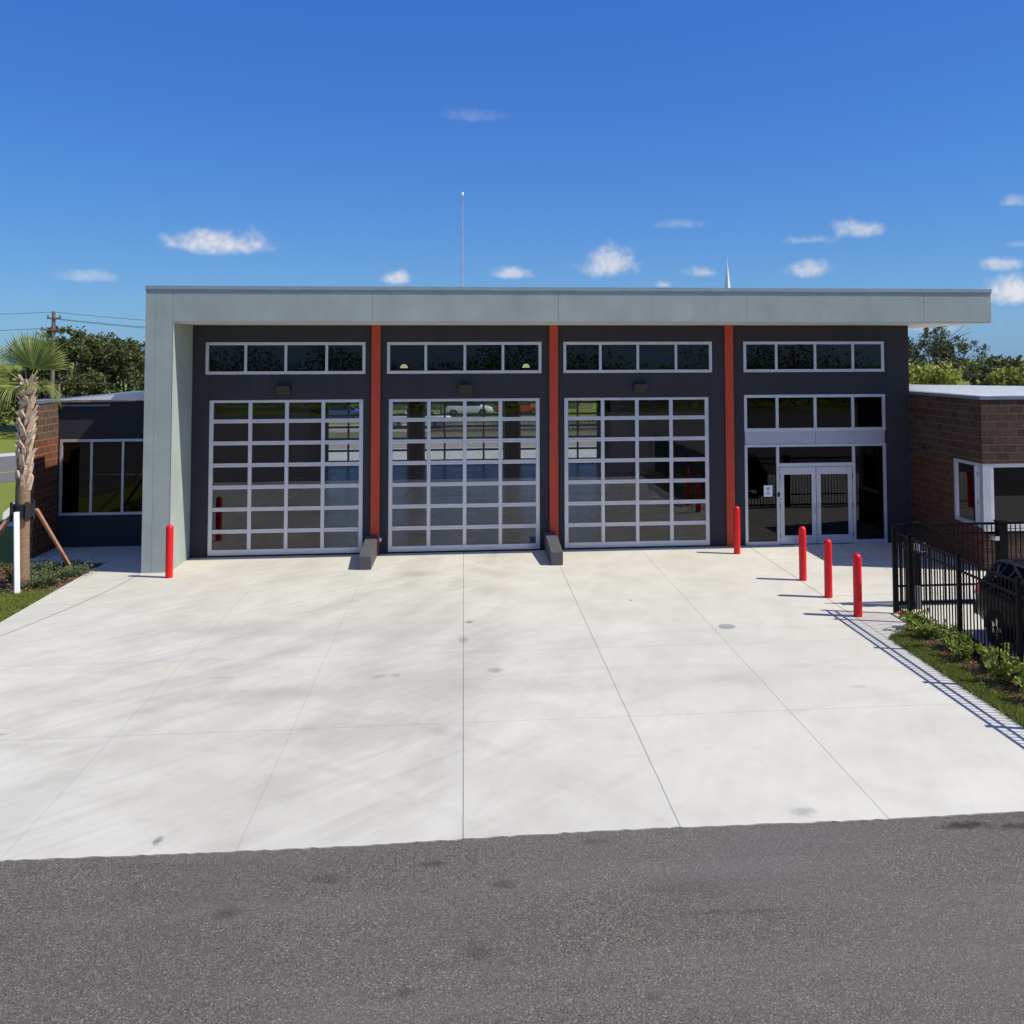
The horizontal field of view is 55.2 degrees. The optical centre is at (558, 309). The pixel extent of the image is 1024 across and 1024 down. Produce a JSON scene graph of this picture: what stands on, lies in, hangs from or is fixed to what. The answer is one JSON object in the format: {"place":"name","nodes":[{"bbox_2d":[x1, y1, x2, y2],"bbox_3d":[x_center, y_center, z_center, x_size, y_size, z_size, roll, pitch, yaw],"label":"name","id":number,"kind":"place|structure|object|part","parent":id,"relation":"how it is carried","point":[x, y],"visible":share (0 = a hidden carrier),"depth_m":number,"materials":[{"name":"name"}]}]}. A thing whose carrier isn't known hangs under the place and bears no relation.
{"place":"outdoors","nodes":[
{"label":"outdoors","id":0,"kind":"place"},
{"bbox_2d":[0,453,15,456],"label":"street sidewalk","id":1,"kind":"structure","parent":0,"point":[6,454],"depth_m":56.90,"materials":[{"name":"white concrete"}]},
{"bbox_2d":[0,456,16,481],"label":"street","id":2,"kind":"structure","parent":0,"point":[8,464],"depth_m":49.74,"materials":[{"name":"grey asphalt"}]},
{"bbox_2d":[2,502,14,526],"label":"side path","id":3,"kind":"structure","parent":0,"point":[6,513],"depth_m":34.55,"materials":[{"name":"white concrete"}]},
{"bbox_2d":[0,588,55,621],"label":"grass","id":4,"kind":"structure","parent":0,"point":[33,595],"depth_m":22.50,"materials":[{"name":"green plant"}]},
{"bbox_2d":[329,446,595,460],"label":"apron","id":5,"kind":"object","parent":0,"point":[402,455],"depth_m":56.15,"materials":[{"name":"grey concrete"}]},
{"bbox_2d":[329,430,595,437],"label":"verge","id":6,"kind":"structure","parent":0,"point":[438,434],"depth_m":71.23,"materials":[{"name":"green plant"}]},
{"bbox_2d":[431,420,595,431],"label":"metal fence","id":7,"kind":"object","parent":6,"relation":"on","point":[593,428],"visible":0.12,"depth_m":72.65,"materials":[{"name":"black metal"}]},
{"bbox_2d":[329,441,595,448],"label":"street","id":8,"kind":"structure","parent":0,"point":[460,445],"depth_m":62.22,"materials":[{"name":"grey asphalt"}]},
{"bbox_2d":[329,422,595,431],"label":"parking","id":9,"kind":"structure","parent":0,"point":[357,430],"depth_m":76.77,"materials":[{"name":"grey asphalt"}]},
{"bbox_2d":[393,406,450,428],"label":"pickup truck","id":10,"kind":"object","parent":9,"relation":"on","point":[399,423],"visible":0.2,"depth_m":76.48,"materials":[{"name":"white paint"}]},
{"bbox_2d":[0,360,1022,619],"bbox_3d":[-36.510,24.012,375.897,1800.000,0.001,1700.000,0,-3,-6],"label":"ground","id":11,"kind":"structure","parent":0,"point":[8,436],"depth_m":59.67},
{"bbox_2d":[0,516,8,529],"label":"timber prop","id":12,"kind":"object","parent":11,"relation":"on","point":[6,520],"visible":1,"depth_m":23.58,"materials":[{"name":"brown wood"}]},
{"bbox_2d":[13,512,19,593],"bbox_3d":[-12.990,5.823,23.406,0.120,1.909,0.450,2,-4,-38],"label":"post","id":13,"kind":"object","parent":11,"relation":"on","point":[16,544],"visible":1,"depth_m":23.37,"materials":[{"name":"white paint"}]},
{"bbox_2d":[0,376,39,426],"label":"bush","id":14,"kind":"object","parent":11,"relation":"on","point":[11,415],"visible":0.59,"depth_m":71.08,"materials":[{"name":"green plant"}]},
{"bbox_2d":[0,366,63,411],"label":"oak tree","id":15,"kind":"object","parent":11,"relation":"on","point":[15,372],"visible":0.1,"depth_m":79.38,"materials":[{"name":"green plant"}]},
{"bbox_2d":[0,562,105,591],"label":"planting bed","id":16,"kind":"object","parent":11,"relation":"on","point":[44,571],"visible":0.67,"depth_m":24.77,"materials":[{"name":"brown wood"}]},
{"bbox_2d":[0,515,9,536],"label":"timber prop","id":17,"kind":"object","parent":16,"relation":"on","point":[4,528],"depth_m":24.28,"materials":[{"name":"brown wood"}]},
{"bbox_2d":[0,561,12,580],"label":"croton shrub","id":18,"kind":"object","parent":16,"relation":"on","point":[8,570],"visible":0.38,"depth_m":24.16,"materials":[{"name":"green plant"}]},
{"bbox_2d":[5,556,55,571],"bbox_3d":[-13.874,6.723,25.570,1.245,0.386,1.180,0,-3,-6],"label":"juniper shrub","id":19,"kind":"object","parent":16,"relation":"on","point":[39,564],"visible":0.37,"depth_m":25.67,"materials":[{"name":"green plant"}]},
{"bbox_2d":[0,328,70,590],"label":"palm tree","id":20,"kind":"object","parent":16,"relation":"on","point":[38,356],"visible":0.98,"depth_m":23.84,"materials":[{"name":"brown plant"}]},
{"bbox_2d":[6,571,65,588],"bbox_3d":[-12.777,6.613,23.950,1.297,0.358,1.270,0,-3,-6],"label":"juniper shrub","id":21,"kind":"object","parent":16,"relation":"on","point":[39,581],"visible":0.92,"depth_m":23.83,"materials":[{"name":"green plant"}]},
{"bbox_2d":[46,576,60,586],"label":"croton shrub","id":22,"kind":"object","parent":16,"relation":"on","point":[52,581],"visible":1,"depth_m":23.84,"materials":[{"name":"green plant"}]},
{"bbox_2d":[35,508,72,566],"bbox_3d":[-12.839,5.896,24.906,0.072,1.915,1.768,0,-3,3],"label":"timber prop","id":23,"kind":"object","parent":16,"relation":"on","point":[52,536],"visible":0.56,"depth_m":24.77,"materials":[{"name":"brown wood"}]},
{"bbox_2d":[41,558,84,570],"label":"juniper shrub","id":24,"kind":"object","parent":16,"relation":"on","point":[72,561],"visible":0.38,"depth_m":25.84,"materials":[{"name":"green plant"}]},
{"bbox_2d":[30,558,96,579],"bbox_3d":[-12.717,6.688,25.014,1.730,0.417,1.776,0,-3,-6],"label":"juniper shrub","id":25,"kind":"object","parent":16,"relation":"on","point":[66,571],"visible":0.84,"depth_m":24.99,"materials":[{"name":"green plant"}]},
{"bbox_2d":[57,384,59,398],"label":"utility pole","id":26,"kind":"object","parent":11,"relation":"on","point":[58,388],"visible":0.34,"depth_m":67.60,"materials":[{"name":"brown wood"}]},
{"bbox_2d":[17,371,111,417],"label":"bush","id":27,"kind":"object","parent":11,"relation":"on","point":[71,380],"visible":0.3,"depth_m":71.58,"materials":[{"name":"green plant"}]},
{"bbox_2d":[19,325,116,398],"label":"oak tree","id":28,"kind":"object","parent":11,"relation":"on","point":[77,338],"visible":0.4,"depth_m":75.55,"materials":[{"name":"green plant"}]},
{"bbox_2d":[0,311,143,398],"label":"utility pole","id":29,"kind":"object","parent":11,"relation":"on","point":[52,330],"visible":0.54,"depth_m":67.74,"materials":[{"name":"wood"}]},
{"bbox_2d":[18,391,143,557],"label":"side wing","id":30,"kind":"structure","parent":11,"relation":"on","point":[87,485],"depth_m":28.99,"materials":[{"name":"grey paint"}]},
{"bbox_2d":[58,439,142,515],"bbox_3d":[-13.219,4.968,29.064,3.125,2.240,0.080,0,-3,-6],"label":"window","id":31,"kind":"structure","parent":30,"relation":"in","point":[97,476],"depth_m":29.02,"materials":[{"name":"glass"}]},
{"bbox_2d":[72,331,144,394],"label":"oak tree","id":32,"kind":"object","parent":11,"relation":"on","point":[127,356],"visible":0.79,"depth_m":74.13,"materials":[{"name":"green plant"}]},
{"bbox_2d":[110,371,144,392],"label":"bush","id":33,"kind":"object","parent":11,"relation":"on","point":[136,387],"visible":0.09,"depth_m":70.67,"materials":[{"name":"green plant"}]},
{"bbox_2d":[329,402,358,417],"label":"parked car","id":34,"kind":"object","parent":11,"relation":"on","point":[338,409],"visible":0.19,"depth_m":85.77,"materials":[{"name":"blue paint"}]},
{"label":"window","id":35,"kind":"part","parent":34,"relation":"part of","materials":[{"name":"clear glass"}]},
{"bbox_2d":[439,398,443,413],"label":"garden tree","id":36,"kind":"object","parent":11,"relation":"on","point":[441,408],"depth_m":97.29,"materials":[{"name":"green plant"}]},
{"bbox_2d":[443,401,492,416],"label":"parked car","id":37,"kind":"object","parent":11,"relation":"on","point":[458,408],"visible":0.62,"depth_m":92.75,"materials":[{"name":"white paint"}]},
{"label":"window","id":38,"kind":"part","parent":37,"relation":"part of","materials":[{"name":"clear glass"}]},
{"bbox_2d":[393,397,591,409],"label":"house","id":39,"kind":"structure","parent":11,"relation":"on","point":[437,406],"depth_m":105.76,"materials":[{"name":"beige paint"}]},
{"bbox_2d":[0,356,1023,386],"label":"distant wood","id":40,"kind":"object","parent":11,"relation":"on","point":[69,370],"visible":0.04,"depth_m":166.43,"materials":[{"name":"green plant"}]},
{"bbox_2d":[494,401,535,415],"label":"parked car","id":41,"kind":"object","parent":11,"relation":"on","point":[528,408],"visible":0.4,"depth_m":93.77,"materials":[{"name":"red paint"}]},
{"bbox_2d":[141,286,991,572],"bbox_3d":[-0.487,3.808,39.494,23.330,7.590,25.985,0,-3,-6],"label":"fire station","id":42,"kind":"object","parent":11,"relation":"on","point":[715,407],"visible":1,"depth_m":28.51,"materials":[{"name":"paint"}]},
{"bbox_2d":[207,399,362,556],"bbox_3d":[-7.703,4.740,27.639,4.284,4.373,0.070,0,-3,-6],"label":"bay door","id":43,"kind":"structure","parent":42,"relation":"in","point":[285,551],"depth_m":27.59,"materials":[{"name":"metal"}]},
{"bbox_2d":[205,342,365,374],"bbox_3d":[-7.737,1.375,27.755,4.440,0.910,0.080,0,-3,-6],"label":"transom window","id":44,"kind":"structure","parent":42,"relation":"in","point":[221,357],"depth_m":27.75,"materials":[{"name":"glass"}]},
{"bbox_2d":[326,402,408,461],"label":"bay door","id":45,"kind":"structure","parent":42,"relation":"in","point":[349,415],"depth_m":51.13,"materials":[{"name":"metal"}]},
{"bbox_2d":[461,192,463,286],"bbox_3d":[-3.582,-2.033,36.353,0.110,4.730,0.110,0,-3,-6],"label":"antenna mast","id":46,"kind":"object","parent":42,"relation":"on","point":[462,193],"visible":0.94,"depth_m":36.36,"materials":[{"name":"metal"}]},
{"bbox_2d":[388,398,539,552],"bbox_3d":[-2.706,4.749,28.124,4.350,4.373,0.070,0,-3,-6],"label":"bay door","id":47,"kind":"structure","parent":42,"relation":"in","point":[465,547],"depth_m":28.08,"materials":[{"name":"metal"}]},
{"bbox_2d":[423,398,504,460],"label":"bay door","id":48,"kind":"structure","parent":42,"relation":"in","point":[503,402],"depth_m":51.70,"materials":[{"name":"metal"}]},
{"bbox_2d":[387,342,541,373],"bbox_3d":[-2.711,1.384,28.243,4.440,0.910,0.080,0,-3,-6],"label":"transom window","id":49,"kind":"structure","parent":42,"relation":"in","point":[402,357],"depth_m":28.23,"materials":[{"name":"glass"}]},
{"bbox_2d":[519,397,598,458],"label":"bay door","id":50,"kind":"structure","parent":42,"relation":"in","point":[577,402],"depth_m":52.29,"materials":[{"name":"metal"}]},
{"bbox_2d":[564,397,709,548],"bbox_3d":[2.302,4.759,28.611,4.305,4.373,0.070,0,-3,-6],"label":"bay door","id":51,"kind":"structure","parent":42,"relation":"in","point":[604,544],"depth_m":28.57,"materials":[{"name":"metal"}]},
{"bbox_2d":[563,342,711,372],"bbox_3d":[2.335,1.394,28.733,4.420,0.910,0.080,0,-3,-6],"label":"transom window","id":52,"kind":"structure","parent":42,"relation":"in","point":[578,357],"depth_m":28.72,"materials":[{"name":"glass"}]},
{"bbox_2d":[647,441,652,491],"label":"interior door","id":53,"kind":"structure","parent":42,"relation":"in","point":[649,443],"depth_m":40.52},
{"bbox_2d":[664,445,669,504],"bbox_3d":[4.150,6.287,37.200,0.028,2.150,1.000,0,-3,-6],"label":"interior door","id":54,"kind":"structure","parent":42,"relation":"in","point":[666,449],"depth_m":37.32,"materials":[{"name":"black"}]},
{"bbox_2d":[685,454,692,519],"bbox_3d":[4.489,6.116,33.721,0.028,2.150,1.000,0,-3,-6],"label":"interior door","id":55,"kind":"structure","parent":42,"relation":"in","point":[688,464],"depth_m":33.67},
{"bbox_2d":[764,485,772,496],"bbox_3d":[6.207,5.367,28.925,0.260,0.330,0.008,0,-3,-6],"label":"paper notice","id":56,"kind":"object","parent":42,"relation":"attached to","point":[768,491],"visible":1,"depth_m":28.92,"materials":[{"name":"white paper"}]},
{"bbox_2d":[779,467,816,543],"bbox_3d":[7.101,5.802,28.951,1.118,2.260,0.129,0,-3,-6],"label":"entrance door","id":57,"kind":"structure","parent":42,"relation":"in","point":[797,484],"depth_m":28.99,"materials":[{"name":"metal"}]},
{"bbox_2d":[743,341,883,371],"bbox_3d":[7.643,1.404,29.249,4.335,0.910,0.080,0,-3,-6],"label":"transom window","id":58,"kind":"structure","parent":42,"relation":"in","point":[781,356],"depth_m":29.24,"materials":[{"name":"glass"}]},
{"bbox_2d":[816,466,853,542],"bbox_3d":[8.230,5.804,29.061,1.118,2.260,0.129,0,-3,-6],"label":"entrance door","id":59,"kind":"structure","parent":42,"relation":"in","point":[834,501],"depth_m":29.09,"materials":[{"name":"metal"}]},
{"bbox_2d":[724,264,729,287],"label":"church steeple","id":60,"kind":"object","parent":11,"relation":"on","point":[727,282],"visible":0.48,"depth_m":151.80,"materials":[{"name":"white metal"}]},
{"bbox_2d":[909,359,962,384],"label":"lime bush","id":61,"kind":"object","parent":11,"relation":"on","point":[941,374],"visible":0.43,"depth_m":56.76,"materials":[{"name":"green plant"}]},
{"bbox_2d":[908,326,989,381],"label":"sparse tree","id":62,"kind":"object","parent":11,"relation":"on","point":[940,350],"visible":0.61,"depth_m":64.31,"materials":[{"name":"green plant"}]},
{"bbox_2d":[968,354,1022,385],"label":"oak tree","id":63,"kind":"object","parent":11,"relation":"on","point":[992,360],"visible":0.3,"depth_m":84.02,"materials":[{"name":"green plant"}]},
{"bbox_2d":[983,363,1023,385],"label":"lime bush","id":64,"kind":"object","parent":11,"relation":"on","point":[1012,376],"visible":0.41,"depth_m":59.27,"materials":[{"name":"green plant"}]},
{"bbox_2d":[0,542,1023,861],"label":"concrete apron","id":65,"kind":"object","parent":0,"point":[246,704],"visible":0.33,"depth_m":15.66,"materials":[{"name":"white concrete"}]},
{"bbox_2d":[165,524,173,577],"bbox_3d":[-9.893,6.131,24.828,0.184,1.335,0.184,0,-3,-6],"label":"bollard","id":66,"kind":"object","parent":65,"relation":"on","point":[169,551],"visible":1,"depth_m":24.76,"materials":[{"name":"red metal"}]},
{"bbox_2d":[358,536,377,569],"bbox_3d":[-5.181,6.610,26.631,0.330,0.529,2.020,0,-3,-6],"label":"wheel guard","id":67,"kind":"object","parent":65,"relation":"on","point":[368,554],"visible":1,"depth_m":26.07,"materials":[{"name":"grey concrete"}]},
{"bbox_2d":[545,532,562,564],"bbox_3d":[-0.140,6.620,27.120,0.330,0.529,2.020,0,-3,-6],"label":"wheel guard","id":68,"kind":"object","parent":65,"relation":"on","point":[553,551],"visible":1,"depth_m":26.54,"materials":[{"name":"grey concrete"}]},
{"bbox_2d":[719,624,734,628],"bbox_3d":[3.471,6.530,20.143,0.340,0.007,0.340,0,-3,-6],"label":"cleanout cover","id":69,"kind":"object","parent":65,"relation":"on","point":[727,626],"visible":1,"depth_m":20.12,"materials":[{"name":"grey metal"}]},
{"bbox_2d":[733,506,739,553],"bbox_3d":[5.045,6.226,27.634,0.184,1.335,0.184,0,-3,-6],"label":"bollard","id":70,"kind":"object","parent":65,"relation":"on","point":[736,515],"visible":1,"depth_m":27.56,"materials":[{"name":"red metal"}]},
{"bbox_2d":[798,526,806,580],"bbox_3d":[6.079,6.063,24.332,0.184,1.335,0.184,0,-3,-6],"label":"bollard","id":71,"kind":"object","parent":65,"relation":"on","point":[802,556],"visible":1,"depth_m":24.26,"materials":[{"name":"red metal"}]},
{"bbox_2d":[824,539,832,597],"bbox_3d":[6.238,5.978,22.601,0.184,1.335,0.184,0,-3,-6],"label":"bollard","id":72,"kind":"object","parent":65,"relation":"on","point":[828,589],"visible":1,"depth_m":22.53,"materials":[{"name":"red metal"}]},
{"bbox_2d":[853,553,861,616],"bbox_3d":[6.409,5.897,20.942,0.184,1.335,0.184,0,-3,-6],"label":"bollard","id":73,"kind":"object","parent":65,"relation":"on","point":[857,587],"visible":1,"depth_m":20.87,"materials":[{"name":"red metal"}]},
{"bbox_2d":[891,527,1023,687],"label":"metal fence","id":74,"kind":"object","parent":65,"relation":"on","point":[958,581],"visible":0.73,"depth_m":18.41,"materials":[{"name":"black metal"}]},
{"bbox_2d":[892,519,1023,608],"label":"sliding gate","id":75,"kind":"structure","parent":65,"relation":"on","point":[1000,536],"depth_m":21.88,"materials":[{"name":"black metal"}]},
{"bbox_2d":[909,385,1023,570],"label":"brick wing","id":76,"kind":"structure","parent":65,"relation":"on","point":[967,452],"depth_m":26.37,"materials":[{"name":"brown brick"}]},
{"bbox_2d":[953,458,980,527],"bbox_3d":[11.011,4.892,26.234,0.080,1.680,1.415,0,-3,-6],"label":"window","id":77,"kind":"structure","parent":76,"relation":"in","point":[967,507],"depth_m":26.30,"materials":[{"name":"glass"}]},
{"bbox_2d":[990,463,1023,528],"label":"window","id":78,"kind":"structure","parent":76,"relation":"in","point":[1007,479],"depth_m":25.51,"materials":[{"name":"glass"}]},
{"bbox_2d":[974,558,1023,648],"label":"parked car","id":79,"kind":"object","parent":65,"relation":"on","point":[1011,568],"visible":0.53,"depth_m":18.71,"materials":[{"name":"black paint"}]},
{"bbox_3d":[9.384,5.124,18.045,1.813,0.620,3.390,0,-3,-6],"label":"window","id":80,"kind":"part","parent":79,"relation":"part of","materials":[{"name":"glass"}]},
{"bbox_2d":[0,812,1023,1023],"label":"asphalt lot","id":81,"kind":"structure","parent":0,"point":[908,921],"depth_m":9.50,"materials":[{"name":"grey asphalt"}]},
{"bbox_2d":[0,0,1023,363],"label":"sky","id":82,"kind":"structure","parent":0,"point":[864,144],"materials":[{"name":"blue"}]},
{"bbox_2d":[891,631,1023,720],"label":"planting strip","id":83,"kind":"object","parent":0,"point":[979,663],"visible":0.12,"depth_m":17.58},
{"bbox_2d":[895,607,931,628],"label":"shrub","id":84,"kind":"object","parent":83,"relation":"on","point":[913,618],"visible":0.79,"depth_m":19.84,"materials":[{"name":"green plant"}]},
{"bbox_2d":[903,618,942,639],"bbox_3d":[7.194,6.282,19.137,0.576,0.388,0.665,2,-4,-38],"label":"shrub","id":85,"kind":"object","parent":83,"relation":"on","point":[924,631],"visible":0.88,"depth_m":19.09,"materials":[{"name":"green plant"}]},
{"bbox_2d":[931,619,973,648],"bbox_3d":[7.379,6.195,18.480,0.635,0.522,0.784,0,-3,-6],"label":"shrub","id":86,"kind":"object","parent":83,"relation":"on","point":[950,633],"visible":0.51,"depth_m":18.50,"materials":[{"name":"green plant"}]},
{"bbox_2d":[888,629,1023,726],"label":"grass","id":87,"kind":"structure","parent":83,"relation":"on","point":[988,695],"depth_m":16.80,"materials":[{"name":"green plant"}]},
{"bbox_2d":[893,631,1023,712],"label":"pine straw","id":88,"kind":"object","parent":83,"relation":"on","point":[975,664],"visible":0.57,"depth_m":17.34,"materials":[{"name":"plant"}]},
{"bbox_2d":[937,630,979,661],"bbox_3d":[7.361,6.146,17.773,0.777,0.517,0.626,0,-3,-6],"label":"shrub","id":89,"kind":"object","parent":83,"relation":"on","point":[963,651],"visible":1,"depth_m":17.72,"materials":[{"name":"green plant"}]},
{"bbox_2d":[975,642,1012,669],"bbox_3d":[7.577,6.102,17.184,0.672,0.545,0.714,-2,-3,37],"label":"shrub","id":90,"kind":"object","parent":83,"relation":"on","point":[983,651],"visible":0.38,"depth_m":17.14,"materials":[{"name":"green plant"}]},
{"bbox_2d":[983,650,1016,684],"bbox_3d":[7.538,6.089,16.492,0.586,0.557,0.654,-3,-4,42],"label":"shrub","id":91,"kind":"object","parent":83,"relation":"on","point":[998,672],"visible":0.93,"depth_m":16.46,"materials":[{"name":"green plant"}]},
{"bbox_2d":[1005,651,1023,681],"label":"shrub","id":92,"kind":"object","parent":83,"relation":"on","point":[1020,670],"visible":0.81,"depth_m":16.22,"materials":[{"name":"green plant"}]},
{"bbox_2d":[1013,674,1023,692],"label":"shrub","id":93,"kind":"object","parent":83,"relation":"on","point":[1019,682],"visible":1,"depth_m":15.61,"materials":[{"name":"green plant"}]}
]}

